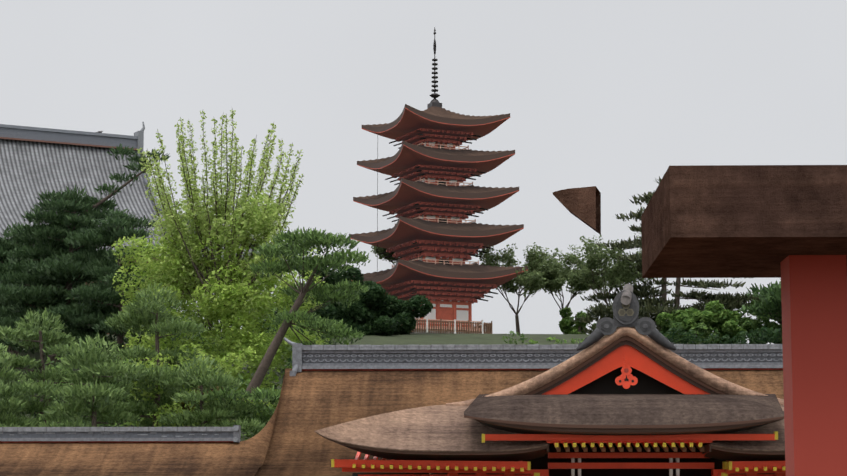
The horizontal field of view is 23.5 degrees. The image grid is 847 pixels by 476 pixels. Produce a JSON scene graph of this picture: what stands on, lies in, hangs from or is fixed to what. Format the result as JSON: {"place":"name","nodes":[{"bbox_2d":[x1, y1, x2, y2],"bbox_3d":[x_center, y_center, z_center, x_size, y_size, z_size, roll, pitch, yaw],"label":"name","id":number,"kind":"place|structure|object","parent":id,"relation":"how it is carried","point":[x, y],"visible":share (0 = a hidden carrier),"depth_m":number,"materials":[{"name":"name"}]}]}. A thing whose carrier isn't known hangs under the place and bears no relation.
{"place":"outdoors","nodes":[
{"label":"outdoors","id":0,"kind":"place"},
{"bbox_2d":[0,334,716,440],"bbox_3d":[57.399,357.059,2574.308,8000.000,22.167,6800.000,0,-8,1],"label":"ground","id":1,"kind":"structure","parent":0,"point":[446,339],"depth_m":162.71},
{"bbox_2d":[0,143,169,424],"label":"old pines","id":2,"kind":"object","parent":1,"relation":"on","point":[57,263],"visible":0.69,"depth_m":146.84,"materials":[{"name":"green plant"}]},
{"bbox_2d":[0,122,297,333],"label":"building roof","id":3,"kind":"structure","parent":1,"relation":"on","point":[35,162],"depth_m":186.36,"materials":[{"name":"tile"}]},
{"bbox_2d":[0,226,369,438],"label":"pines","id":4,"kind":"object","parent":1,"relation":"on","point":[158,383],"visible":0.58,"depth_m":98.95,"materials":[{"name":"green plant"}]},
{"bbox_2d":[112,110,328,426],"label":"new tree leaves","id":5,"kind":"object","parent":1,"relation":"on","point":[236,290],"visible":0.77,"depth_m":126.36,"materials":[{"name":"green plant"}]},
{"bbox_2d":[1,304,781,440],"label":"bushes","id":6,"kind":"object","parent":1,"relation":"on","point":[742,340],"visible":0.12,"depth_m":154.44,"materials":[{"name":"green plant"}]},
{"bbox_2d":[349,27,527,333],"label":"pagoda","id":7,"kind":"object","parent":1,"relation":"on","point":[432,241],"visible":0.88,"depth_m":178.48,"materials":[{"name":"red wood"}]},
{"bbox_2d":[370,232,656,333],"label":"cherry trees","id":8,"kind":"object","parent":1,"relation":"on","point":[551,274],"visible":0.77,"depth_m":178.93,"materials":[{"name":"green plant"}]},
{"bbox_2d":[265,257,781,343],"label":"hilltop broadleaf tree","id":9,"kind":"object","parent":1,"relation":"on","point":[376,310],"visible":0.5,"depth_m":168.13,"materials":[{"name":"green plant"}]},
{"bbox_2d":[315,284,785,475],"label":"hall","id":10,"kind":"structure","parent":1,"relation":"on","point":[625,398],"depth_m":50.06,"materials":[{"name":"brown wood"}]},
{"bbox_2d":[0,338,783,475],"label":"hall roof","id":11,"kind":"structure","parent":10,"relation":"attached to","point":[324,386],"depth_m":64.95,"materials":[{"name":"brown wood"}]},
{"bbox_2d":[569,176,770,333],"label":"twin pine","id":12,"kind":"object","parent":1,"relation":"on","point":[653,305],"visible":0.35,"depth_m":174.55,"materials":[{"name":"green plant"}]},
{"bbox_2d":[553,165,846,475],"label":"torii gate","id":13,"kind":"structure","parent":1,"relation":"on","point":[787,224],"depth_m":8.82,"materials":[{"name":"brown wood"}]},
{"bbox_2d":[739,278,781,324],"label":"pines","id":14,"kind":"object","parent":1,"relation":"on","point":[768,307],"visible":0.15,"depth_m":167.68,"materials":[{"name":"green plant"}]},
{"bbox_2d":[0,0,846,343],"label":"sky","id":15,"kind":"structure","parent":0,"point":[609,96],"materials":[{"name":"white"}]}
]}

